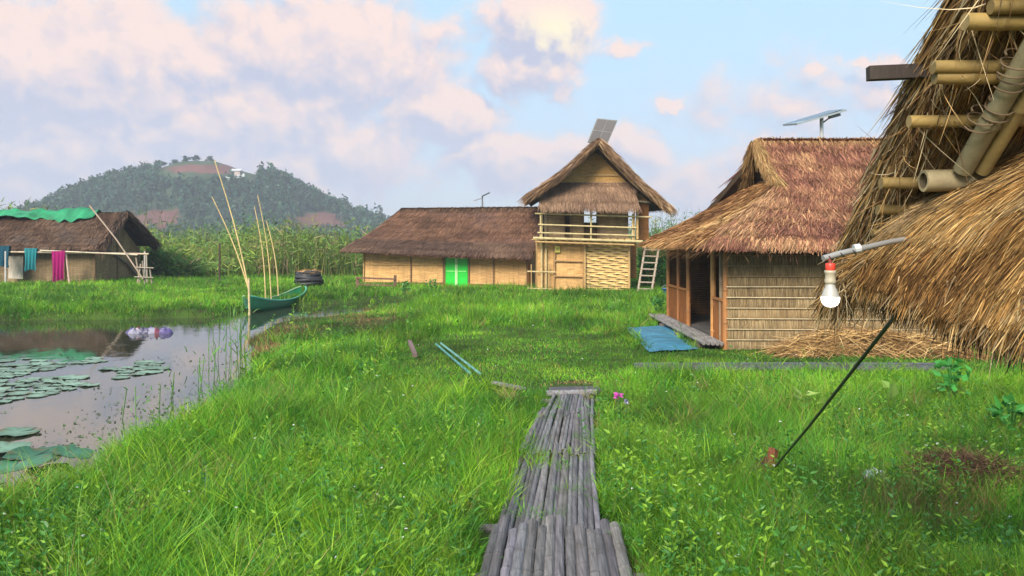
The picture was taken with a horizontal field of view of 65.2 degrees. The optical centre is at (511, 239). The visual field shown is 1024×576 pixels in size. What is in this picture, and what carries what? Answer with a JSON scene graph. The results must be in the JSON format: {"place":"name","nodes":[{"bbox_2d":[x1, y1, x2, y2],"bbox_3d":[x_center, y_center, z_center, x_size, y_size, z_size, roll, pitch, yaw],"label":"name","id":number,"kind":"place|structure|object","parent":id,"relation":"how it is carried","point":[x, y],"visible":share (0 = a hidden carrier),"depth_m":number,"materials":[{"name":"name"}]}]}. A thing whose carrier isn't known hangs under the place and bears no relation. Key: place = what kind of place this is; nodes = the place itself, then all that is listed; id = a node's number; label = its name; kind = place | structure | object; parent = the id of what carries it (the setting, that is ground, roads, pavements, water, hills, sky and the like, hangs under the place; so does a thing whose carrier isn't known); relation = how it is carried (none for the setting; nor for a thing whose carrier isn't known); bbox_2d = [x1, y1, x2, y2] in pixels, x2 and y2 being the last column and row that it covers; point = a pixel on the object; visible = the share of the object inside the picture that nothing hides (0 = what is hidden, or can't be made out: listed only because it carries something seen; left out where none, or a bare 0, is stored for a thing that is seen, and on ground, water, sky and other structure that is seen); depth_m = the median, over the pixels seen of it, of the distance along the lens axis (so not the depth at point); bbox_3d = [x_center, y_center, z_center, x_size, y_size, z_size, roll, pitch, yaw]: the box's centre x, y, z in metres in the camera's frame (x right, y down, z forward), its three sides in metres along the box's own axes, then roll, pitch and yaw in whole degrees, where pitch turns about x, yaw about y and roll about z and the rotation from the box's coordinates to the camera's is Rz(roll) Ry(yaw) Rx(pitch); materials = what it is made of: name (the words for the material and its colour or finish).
{"place":"outdoors","nodes":[
{"label":"outdoors","id":0,"kind":"place"},
{"bbox_2d":[46,161,350,239],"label":"hill","id":1,"kind":"structure","parent":0,"point":[206,169],"depth_m":386.77,"materials":[{"name":"green plant"}]},
{"bbox_2d":[232,169,241,174],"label":"hilltop shed","id":2,"kind":"structure","parent":1,"relation":"on","point":[237,171],"depth_m":410.50,"materials":[{"name":"paint"}]},
{"bbox_2d":[7,160,631,241],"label":"hill woodland","id":3,"kind":"object","parent":1,"relation":"on","point":[107,181],"visible":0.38,"depth_m":384.42,"materials":[{"name":"green plant"}]},
{"bbox_2d":[0,300,409,490],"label":"pond water","id":4,"kind":"structure","parent":0,"point":[113,343],"depth_m":15.42,"materials":[{"name":"grey liquid"}]},
{"bbox_2d":[5,382,24,385],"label":"lily pad","id":5,"kind":"object","parent":4,"relation":"on","point":[11,384],"visible":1,"depth_m":13.30,"materials":[{"name":"green plant"}]},
{"bbox_2d":[6,396,24,399],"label":"lily pad","id":6,"kind":"object","parent":4,"relation":"on","point":[14,398],"visible":1,"depth_m":12.05,"materials":[{"name":"green plant"}]},
{"bbox_2d":[0,441,32,452],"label":"lotus leaf","id":7,"kind":"object","parent":4,"relation":"on","point":[5,447],"visible":0.86,"depth_m":9.14,"materials":[{"name":"green plant"}]},
{"bbox_2d":[8,391,31,395],"bbox_3d":[-7.703,2.389,12.480,0.368,0.012,0.364,0,0,0],"label":"lily pad","id":8,"kind":"object","parent":4,"relation":"on","point":[18,393],"visible":1,"depth_m":12.49,"materials":[{"name":"green plant"}]},
{"bbox_2d":[0,427,41,436],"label":"lotus leaf","id":9,"kind":"object","parent":4,"relation":"on","point":[14,431],"visible":1,"depth_m":9.94,"materials":[{"name":"green plant"}]},
{"bbox_2d":[10,363,31,365],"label":"lily pad","id":10,"kind":"object","parent":4,"relation":"on","point":[21,364],"visible":1,"depth_m":15.33,"materials":[{"name":"green plant"}]},
{"bbox_2d":[12,372,30,374],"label":"lily pad","id":11,"kind":"object","parent":4,"relation":"on","point":[19,373],"visible":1,"depth_m":14.30,"materials":[{"name":"green plant"}]},
{"bbox_2d":[11,368,37,371],"bbox_3d":[-8.910,2.381,14.620,0.448,0.038,0.447,0,0,0],"label":"lily pad","id":12,"kind":"object","parent":4,"relation":"on","point":[24,370],"visible":1,"depth_m":14.63,"materials":[{"name":"green plant"}]},
{"bbox_2d":[0,455,51,473],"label":"lotus leaf","id":13,"kind":"object","parent":4,"relation":"on","point":[38,459],"visible":0.88,"depth_m":7.98,"materials":[{"name":"green plant"}]},
{"bbox_2d":[15,378,38,382],"bbox_3d":[-8.232,2.381,13.584,0.374,0.034,0.368,0,0,0],"label":"lily pad","id":14,"kind":"object","parent":4,"relation":"on","point":[25,380],"visible":1,"depth_m":13.59,"materials":[{"name":"green plant"}]},
{"bbox_2d":[2,446,61,462],"bbox_3d":[-4.994,2.250,8.372,0.544,0.097,0.551,0,0,0],"label":"lotus leaf","id":15,"kind":"object","parent":4,"relation":"on","point":[28,450],"visible":0.71,"depth_m":8.41,"materials":[{"name":"green plant"}]},
{"bbox_2d":[26,393,49,396],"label":"lily pad","id":16,"kind":"object","parent":4,"relation":"on","point":[38,395],"visible":1,"depth_m":12.28,"materials":[{"name":"green plant"}]},
{"bbox_2d":[32,384,50,386],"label":"lily pad","id":17,"kind":"object","parent":4,"relation":"on","point":[43,385],"visible":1,"depth_m":13.12,"materials":[{"name":"green plant"}]},
{"bbox_2d":[29,362,54,365],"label":"lily pad","id":18,"kind":"object","parent":4,"relation":"on","point":[41,363],"visible":1,"depth_m":15.46,"materials":[{"name":"green plant"}]},
{"bbox_2d":[33,387,57,390],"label":"lily pad","id":19,"kind":"object","parent":4,"relation":"on","point":[45,388],"visible":1,"depth_m":12.86,"materials":[{"name":"green plant"}]},
{"bbox_2d":[40,364,66,367],"bbox_3d":[-8.674,2.388,15.141,0.442,0.013,0.436,0,0,0],"label":"lily pad","id":20,"kind":"object","parent":4,"relation":"on","point":[53,366],"visible":1,"depth_m":15.10,"materials":[{"name":"green plant"}]},
{"bbox_2d":[39,444,76,454],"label":"lotus leaf","id":21,"kind":"object","parent":4,"relation":"on","point":[51,448],"visible":0.3,"depth_m":8.84,"materials":[{"name":"green plant"}]},
{"bbox_2d":[51,379,77,382],"bbox_3d":[-7.524,2.379,13.474,0.406,0.042,0.409,0,0,0],"label":"lily pad","id":22,"kind":"object","parent":4,"relation":"on","point":[62,381],"visible":0.89,"depth_m":13.50,"materials":[{"name":"green plant"}]},
{"bbox_2d":[51,444,92,459],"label":"lotus leaf","id":23,"kind":"object","parent":4,"relation":"on","point":[77,451],"visible":0.89,"depth_m":8.58,"materials":[{"name":"green plant"}]},
{"bbox_2d":[58,375,89,379],"bbox_3d":[-7.602,2.381,13.881,0.502,0.035,0.495,0,0,0],"label":"lily pad","id":24,"kind":"object","parent":4,"relation":"on","point":[80,377],"visible":0.99,"depth_m":13.89,"materials":[{"name":"green plant"}]},
{"bbox_2d":[60,381,87,385],"bbox_3d":[-7.260,2.379,13.256,0.416,0.041,0.413,0,0,0],"label":"lily pad","id":25,"kind":"object","parent":4,"relation":"on","point":[66,383],"visible":1,"depth_m":13.29,"materials":[{"name":"green plant"}]},
{"bbox_2d":[79,383,99,385],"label":"lily pad","id":26,"kind":"object","parent":4,"relation":"on","point":[90,384],"visible":1,"depth_m":13.20,"materials":[{"name":"green plant"}]},
{"bbox_2d":[98,367,118,369],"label":"lily pad","id":27,"kind":"object","parent":4,"relation":"on","point":[109,368],"visible":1,"depth_m":14.86,"materials":[{"name":"green plant"}]},
{"bbox_2d":[111,376,130,378],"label":"lily pad","id":28,"kind":"object","parent":4,"relation":"on","point":[120,377],"visible":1,"depth_m":13.89,"materials":[{"name":"green plant"}]},
{"bbox_2d":[3,352,239,446],"bbox_3d":[-6.634,2.392,13.998,4.822,0.035,10.396,0,0,-35],"label":"duckweed","id":29,"kind":"object","parent":4,"relation":"on","point":[111,409],"visible":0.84,"depth_m":11.08,"materials":[{"name":"green plant"}]},
{"bbox_2d":[134,360,154,362],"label":"lily pad","id":30,"kind":"object","parent":4,"relation":"on","point":[145,361],"visible":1,"depth_m":15.71,"materials":[{"name":"green plant"}]},
{"bbox_2d":[121,383,173,421],"bbox_3d":[-4.935,2.224,10.778,0.391,0.556,0.615,0,0,44],"label":"water reed","id":31,"kind":"object","parent":4,"relation":"in","point":[122,408],"visible":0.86,"depth_m":10.71,"materials":[{"name":"green plant"}]},
{"bbox_2d":[125,326,172,333],"bbox_3d":[-9.372,2.316,20.651,1.280,0.208,0.388,0,0,0],"label":"plastic bag","id":32,"kind":"object","parent":4,"relation":"on","point":[150,330],"visible":0.98,"depth_m":20.55,"materials":[{"name":"white plastic"}]},
{"bbox_2d":[138,370,163,373],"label":"lily pad","id":33,"kind":"object","parent":4,"relation":"on","point":[150,371],"visible":1,"depth_m":14.52,"materials":[{"name":"green plant"}]},
{"bbox_2d":[143,366,170,369],"bbox_3d":[-6.610,2.377,14.886,0.491,0.040,0.494,0,0,0],"label":"lily pad","id":34,"kind":"object","parent":4,"relation":"on","point":[157,367],"visible":1,"depth_m":14.90,"materials":[{"name":"green plant"}]},
{"bbox_2d":[164,369,179,397],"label":"water reed","id":35,"kind":"object","parent":4,"relation":"in","point":[172,386],"visible":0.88,"depth_m":12.14,"materials":[{"name":"green plant"}]},
{"bbox_2d":[194,356,215,385],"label":"water reed","id":36,"kind":"object","parent":4,"relation":"in","point":[200,379],"visible":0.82,"depth_m":13.28,"materials":[{"name":"green plant"}]},
{"bbox_2d":[184,318,249,360],"bbox_3d":[-5.729,2.004,15.716,1.130,0.994,0.888,0,0,0],"label":"water reed","id":37,"kind":"object","parent":4,"relation":"in","point":[219,337],"visible":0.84,"depth_m":15.81,"materials":[{"name":"green plant"}]},
{"bbox_2d":[210,333,255,375],"bbox_3d":[-4.913,2.088,14.152,0.923,0.829,0.980,0,0,20],"label":"water reed","id":38,"kind":"object","parent":4,"relation":"in","point":[215,351],"visible":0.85,"depth_m":14.18,"materials":[{"name":"green plant"}]},
{"bbox_2d":[222,297,256,344],"bbox_3d":[-6.204,1.905,18.215,0.899,1.190,0.563,0,0,28],"label":"water reed","id":39,"kind":"object","parent":4,"relation":"in","point":[244,335],"visible":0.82,"depth_m":18.23,"materials":[{"name":"green plant"}]},
{"bbox_2d":[248,278,249,314],"bbox_3d":[-8.443,2.026,25.700,0.102,1.586,0.079,0,0,0],"label":"mooring post","id":40,"kind":"object","parent":4,"relation":"in","point":[249,296],"visible":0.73,"depth_m":25.67,"materials":[{"name":"brown wood"}]},
{"bbox_2d":[242,286,306,310],"bbox_3d":[-8.449,2.159,28.800,1.032,0.722,5.255,0,0,5],"label":"boat","id":41,"kind":"object","parent":4,"relation":"on","point":[260,303],"visible":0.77,"depth_m":27.35,"materials":[{"name":"paint"}]},
{"bbox_2d":[212,197,247,287],"bbox_3d":[-9.678,0.152,27.565,1.586,3.318,0.072,0,0,19],"label":"bamboo pole","id":42,"kind":"object","parent":41,"relation":"in","point":[232,242],"visible":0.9,"depth_m":27.53,"materials":[{"name":"beige wood"}]},
{"bbox_2d":[214,160,250,294],"bbox_3d":[-9.517,-0.402,27.265,1.525,4.705,0.077,0,0,20],"label":"bamboo pole","id":43,"kind":"object","parent":41,"relation":"in","point":[235,229],"visible":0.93,"depth_m":27.22,"materials":[{"name":"beige wood"}]},
{"bbox_2d":[254,206,265,297],"bbox_3d":[-8.809,0.490,28.071,0.779,3.364,0.106,0,0,43],"label":"bamboo pole","id":44,"kind":"object","parent":41,"relation":"in","point":[262,256],"visible":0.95,"depth_m":28.02,"materials":[{"name":"beige wood"}]},
{"bbox_2d":[257,195,271,298],"bbox_3d":[-8.845,0.242,28.672,0.846,3.726,0.098,0,0,39],"label":"bamboo pole","id":45,"kind":"object","parent":41,"relation":"in","point":[267,253],"visible":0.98,"depth_m":28.60,"materials":[{"name":"beige wood"}]},
{"bbox_2d":[266,221,278,295],"bbox_3d":[-8.735,0.661,29.271,0.809,2.747,0.107,0,0,41],"label":"bamboo pole","id":46,"kind":"object","parent":41,"relation":"in","point":[275,263],"visible":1,"depth_m":29.19,"materials":[{"name":"beige wood"}]},
{"bbox_2d":[0,0,942,235],"label":"sky","id":47,"kind":"structure","parent":0,"point":[394,105],"materials":[{"name":"blue"}]},
{"bbox_2d":[0,271,1023,575],"bbox_3d":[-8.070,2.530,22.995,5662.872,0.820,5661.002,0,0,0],"label":"ground","id":48,"kind":"structure","parent":0,"point":[170,313],"depth_m":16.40,"materials":[{"name":"green plant"}]},
{"bbox_2d":[8,256,22,278],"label":"pale board","id":49,"kind":"object","parent":48,"relation":"on","point":[15,267],"visible":1,"depth_m":40.09,"materials":[{"name":"white wood"}]},
{"bbox_2d":[4,250,148,284],"bbox_3d":[-22.574,1.339,39.058,9.737,1.732,0.232,0,0,1],"label":"washing rail","id":50,"kind":"object","parent":48,"relation":"on","point":[68,252],"visible":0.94,"depth_m":39.01,"materials":[{"name":"brown wood"}]},
{"bbox_2d":[0,246,10,266],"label":"hanging cloth","id":51,"kind":"object","parent":50,"relation":"hanging from","point":[3,249],"visible":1,"depth_m":39.04,"materials":[{"name":"blue fabric"}]},
{"bbox_2d":[24,248,37,270],"bbox_3d":[-23.499,0.969,39.068,0.626,1.130,0.185,0,0,0],"label":"hanging cloth","id":52,"kind":"object","parent":50,"relation":"hanging from","point":[31,255],"visible":1,"depth_m":39.04,"materials":[{"name":"teal fabric"}]},
{"bbox_2d":[51,251,65,281],"bbox_3d":[-22.093,1.290,38.968,0.663,1.541,0.185,0,0,0],"label":"hanging cloth","id":53,"kind":"object","parent":50,"relation":"hanging from","point":[58,258],"visible":1,"depth_m":38.94,"materials":[{"name":"pink fabric"}]},
{"bbox_2d":[0,211,162,282],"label":"bank hut","id":54,"kind":"object","parent":48,"relation":"on","point":[129,231],"visible":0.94,"depth_m":41.21,"materials":[{"name":"brown plant"}]},
{"bbox_2d":[0,207,100,221],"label":"tarpaulin","id":55,"kind":"object","parent":54,"relation":"on","point":[69,214],"visible":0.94,"depth_m":42.48,"materials":[{"name":"green plastic"}]},
{"bbox_2d":[89,205,143,279],"bbox_3d":[-19.189,0.093,38.843,3.305,3.615,0.163,0,0,18],"label":"leaning pole","id":56,"kind":"object","parent":48,"relation":"on","point":[116,240],"visible":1,"depth_m":38.87,"materials":[{"name":"brown wood"}]},
{"bbox_2d":[134,254,153,282],"bbox_3d":[-17.618,1.385,38.352,0.921,1.388,0.165,0,0,0],"label":"stick fence","id":57,"kind":"object","parent":48,"relation":"on","point":[139,270],"visible":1,"depth_m":38.37,"materials":[{"name":"brown wood"}]},
{"bbox_2d":[138,244,201,277],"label":"bush","id":58,"kind":"object","parent":48,"relation":"on","point":[177,265],"visible":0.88,"depth_m":46.10,"materials":[{"name":"green plant"}]},
{"bbox_2d":[219,243,220,280],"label":"dark post","id":59,"kind":"object","parent":48,"relation":"on","point":[219,261],"visible":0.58,"depth_m":40.95,"materials":[{"name":"brown wood"}]},
{"bbox_2d":[137,211,366,251],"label":"scrub","id":60,"kind":"object","parent":48,"relation":"on","point":[245,231],"visible":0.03,"depth_m":69.49,"materials":[{"name":"green plant"}]},
{"bbox_2d":[294,267,323,287],"bbox_3d":[-9.377,1.676,37.009,1.587,1.056,1.461,0,0,0],"label":"stack of old tyres","id":61,"kind":"object","parent":48,"relation":"on","point":[307,277],"visible":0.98,"depth_m":36.51,"materials":[{"name":"black rubber"}]},
{"bbox_2d":[0,268,665,305],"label":"grass","id":62,"kind":"structure","parent":48,"relation":"on","point":[332,280],"depth_m":33.69,"materials":[{"name":"green plant"}]},
{"bbox_2d":[0,198,699,277],"bbox_3d":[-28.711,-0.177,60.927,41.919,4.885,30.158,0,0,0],"label":"reeds","id":63,"kind":"object","parent":48,"relation":"on","point":[324,256],"visible":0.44,"depth_m":48.88,"materials":[{"name":"green plant"}]},
{"bbox_2d":[356,275,396,287],"bbox_3d":[-6.099,1.993,35.974,1.843,0.837,0.178,0,0,0],"label":"rail fence","id":64,"kind":"object","parent":48,"relation":"on","point":[394,282],"visible":0.77,"depth_m":35.88,"materials":[{"name":"brown wood"}]},
{"bbox_2d":[399,281,411,295],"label":"leafy plant","id":65,"kind":"object","parent":48,"relation":"on","point":[403,289],"visible":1,"depth_m":30.51,"materials":[{"name":"green plant"}]},
{"bbox_2d":[408,340,416,356],"bbox_3d":[-1.857,2.015,14.899,0.070,0.199,0.945,0,0,-13],"label":"wooden stump","id":66,"kind":"object","parent":48,"relation":"on","point":[412,348],"visible":1,"depth_m":14.75,"materials":[{"name":"brown wood"}]},
{"bbox_2d":[425,279,436,289],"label":"leafy plant","id":67,"kind":"object","parent":48,"relation":"on","point":[434,282],"visible":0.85,"depth_m":33.84,"materials":[{"name":"green plant"}]},
{"bbox_2d":[339,206,543,287],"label":"longhouse","id":68,"kind":"structure","parent":48,"relation":"on","point":[466,245],"depth_m":38.35,"materials":[{"name":"brown plant"}]},
{"bbox_2d":[446,257,455,285],"bbox_3d":[-2.901,1.475,38.007,0.550,1.550,0.075,0,0,17],"label":"door leaf","id":69,"kind":"structure","parent":68,"relation":"in","point":[450,262],"depth_m":37.99,"materials":[{"name":"paint"}]},
{"bbox_2d":[456,258,467,286],"bbox_3d":[-2.360,1.475,37.845,0.550,1.550,0.075,0,0,17],"label":"door leaf","id":70,"kind":"structure","parent":68,"relation":"in","point":[461,263],"depth_m":37.84,"materials":[{"name":"paint"}]},
{"bbox_2d":[435,343,471,374],"bbox_3d":[-1.071,2.049,14.031,0.044,0.061,3.734,0,0,-13],"label":"teal pole","id":71,"kind":"object","parent":48,"relation":"on","point":[454,359],"visible":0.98,"depth_m":13.63,"materials":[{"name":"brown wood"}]},
{"bbox_2d":[440,342,480,374],"bbox_3d":[-0.956,2.050,14.092,0.044,0.063,3.868,0,0,-14],"label":"teal pole","id":72,"kind":"object","parent":48,"relation":"on","point":[461,359],"visible":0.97,"depth_m":13.65,"materials":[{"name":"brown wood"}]},
{"bbox_2d":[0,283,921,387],"bbox_3d":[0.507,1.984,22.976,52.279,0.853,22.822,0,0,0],"label":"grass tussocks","id":73,"kind":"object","parent":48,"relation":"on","point":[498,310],"depth_m":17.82,"materials":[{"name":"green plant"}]},
{"bbox_2d":[3,297,1011,557],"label":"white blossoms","id":74,"kind":"object","parent":48,"relation":"on","point":[495,365],"visible":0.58,"depth_m":6.80,"materials":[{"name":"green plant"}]},
{"bbox_2d":[492,381,525,389],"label":"broken bamboo","id":75,"kind":"object","parent":48,"relation":"on","point":[501,384],"visible":0.56,"depth_m":11.67,"materials":[{"name":"grey wood"}]},
{"bbox_2d":[0,357,1023,575],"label":"grass","id":76,"kind":"structure","parent":48,"relation":"on","point":[877,446],"depth_m":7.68,"materials":[{"name":"green plant"}]},
{"bbox_2d":[0,359,1023,575],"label":"weeds","id":77,"kind":"object","parent":48,"relation":"on","point":[12,563],"visible":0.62,"depth_m":6.00,"materials":[{"name":"green plant"}]},
{"bbox_2d":[0,271,1023,384],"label":"weeds","id":78,"kind":"object","parent":48,"relation":"on","point":[326,338],"visible":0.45,"depth_m":19.15,"materials":[{"name":"green plant"}]},
{"bbox_2d":[469,386,647,575],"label":"bamboo walkway","id":79,"kind":"structure","parent":48,"relation":"on","point":[535,546],"depth_m":6.13,"materials":[{"name":"grey wood"}]},
{"bbox_2d":[517,137,678,290],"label":"bamboo house","id":80,"kind":"structure","parent":48,"relation":"on","point":[606,183],"depth_m":33.75,"materials":[{"name":"wood"}]},
{"bbox_2d":[564,212,571,237],"bbox_3d":[2.366,-0.929,34.072,0.336,1.791,0.064,0,0,0],"label":"window frame","id":81,"kind":"structure","parent":80,"relation":"in","point":[564,212],"depth_m":34.04,"materials":[{"name":"brown wood"}]},
{"bbox_2d":[553,244,583,290],"bbox_3d":[2.392,1.198,33.780,1.337,2.068,0.140,0,0,0],"label":"door","id":82,"kind":"structure","parent":80,"relation":"in","point":[569,262],"depth_m":33.82,"materials":[{"name":"brown wood"}]},
{"bbox_2d":[588,118,617,143],"bbox_3d":[3.894,-4.549,34.381,1.586,1.414,0.535,0,0,-16],"label":"solar array","id":83,"kind":"object","parent":80,"relation":"on","point":[603,129],"visible":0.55,"depth_m":34.38,"materials":[{"name":"glass"}]},
{"bbox_2d":[613,391,622,419],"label":"pink flower","id":84,"kind":"object","parent":48,"relation":"on","point":[616,394],"visible":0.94,"depth_m":9.77,"materials":[{"name":"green plant"}]},
{"bbox_2d":[631,229,665,286],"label":"reeds","id":85,"kind":"object","parent":48,"relation":"on","point":[660,277],"visible":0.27,"depth_m":37.27,"materials":[{"name":"green plant"}]},
{"bbox_2d":[637,247,659,289],"bbox_3d":[5.715,1.207,33.447,0.627,2.049,1.378,0,0,29],"label":"ladder","id":86,"kind":"object","parent":48,"relation":"on","point":[642,268],"visible":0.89,"depth_m":33.39,"materials":[{"name":"brown wood"}]},
{"bbox_2d":[644,295,664,312],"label":"leafy plant","id":87,"kind":"object","parent":48,"relation":"on","point":[658,302],"visible":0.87,"depth_m":23.15,"materials":[{"name":"green plant"}]},
{"bbox_2d":[627,326,697,351],"bbox_3d":[3.238,2.169,18.036,1.203,0.066,4.978,0,0,4],"label":"ground mat","id":88,"kind":"object","parent":48,"relation":"on","point":[666,339],"visible":0.81,"depth_m":17.55,"materials":[{"name":"blue plastic"}]},
{"bbox_2d":[648,313,723,346],"bbox_3d":[4.000,2.107,18.988,0.550,0.187,6.025,0,0,0],"label":"bamboo step","id":89,"kind":"object","parent":48,"relation":"on","point":[705,340],"visible":0.97,"depth_m":17.85,"materials":[{"name":"grey wood"}]},
{"bbox_2d":[751,447,777,475],"bbox_3d":[2.287,2.075,7.258,0.288,0.372,0.197,0,0,-17],"label":"rusty stake","id":90,"kind":"object","parent":48,"relation":"on","point":[773,451],"visible":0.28,"depth_m":7.24,"materials":[{"name":"metal"}]},
{"bbox_2d":[772,314,896,468],"bbox_3d":[1.979,1.220,5.320,0.018,1.816,3.954,0,0,10],"label":"stay cable","id":91,"kind":"object","parent":90,"relation":"attached to","point":[864,355],"visible":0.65,"depth_m":4.29,"materials":[{"name":"plastic"}]},
{"bbox_2d":[633,362,958,372],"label":"sunken walkway","id":92,"kind":"structure","parent":48,"relation":"on","point":[921,365],"depth_m":13.01,"materials":[{"name":"grey wood"}]},
{"bbox_2d":[792,385,823,407],"bbox_3d":[3.659,2.024,10.015,0.471,0.360,0.363,0,0,0],"label":"leafy plant","id":93,"kind":"object","parent":48,"relation":"on","point":[809,394],"visible":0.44,"depth_m":9.93,"materials":[{"name":"green plant"}]},
{"bbox_2d":[635,136,992,349],"bbox_3d":[7.255,-0.099,19.077,8.009,4.763,8.088,0,0,0],"label":"thatched hut","id":94,"kind":"object","parent":48,"relation":"on","point":[747,248],"visible":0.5,"depth_m":16.59,"materials":[{"name":"brown plant"}]},
{"bbox_2d":[783,109,846,137],"bbox_3d":[7.436,-2.485,19.703,1.202,1.569,1.005,0,0,0],"label":"solar array","id":95,"kind":"object","parent":94,"relation":"on","point":[830,114],"visible":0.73,"depth_m":19.52,"materials":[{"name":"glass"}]},
{"bbox_2d":[748,317,991,361],"bbox_3d":[6.903,2.260,15.244,4.901,1.711,2.374,0,0,0],"label":"straw heap","id":96,"kind":"object","parent":48,"relation":"on","point":[891,345],"visible":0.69,"depth_m":14.96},
{"bbox_2d":[881,380,898,399],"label":"broadleaf plant","id":97,"kind":"object","parent":48,"relation":"on","point":[893,390],"visible":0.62,"depth_m":9.94,"materials":[{"name":"green plant"}]},
{"bbox_2d":[804,0,1023,353],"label":"roof","id":98,"kind":"structure","parent":48,"relation":"on","point":[956,121],"depth_m":3.24,"materials":[{"name":"beige plant"}]},
{"bbox_2d":[824,150,1023,379],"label":"straw eave","id":99,"kind":"object","parent":48,"relation":"on","point":[954,263],"visible":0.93,"depth_m":3.06,"materials":[{"name":"brown plant"}]},
{"bbox_2d":[821,237,908,306],"bbox_3d":[1.499,0.116,3.248,0.762,0.281,0.088,0,0,-36],"label":"bulb lamp","id":100,"kind":"object","parent":99,"relation":"attached to","point":[830,296],"visible":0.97,"depth_m":3.05,"materials":[{"name":"plastic"}]},
{"bbox_2d":[931,355,970,401],"bbox_3d":[5.903,1.872,10.758,0.483,0.662,0.622,0,0,29],"label":"leafy plant","id":101,"kind":"object","parent":48,"relation":"on","point":[948,376],"visible":0.84,"depth_m":10.75,"materials":[{"name":"green plant"}]},
{"bbox_2d":[892,435,1023,501],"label":"dead grass heap","id":102,"kind":"object","parent":48,"relation":"on","point":[964,457],"visible":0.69,"depth_m":7.05,"materials":[{"name":"brown plant"}]},
{"bbox_2d":[985,392,1023,430],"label":"leafy plant","id":103,"kind":"object","parent":48,"relation":"on","point":[1006,401],"visible":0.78,"depth_m":8.95,"materials":[{"name":"green plant"}]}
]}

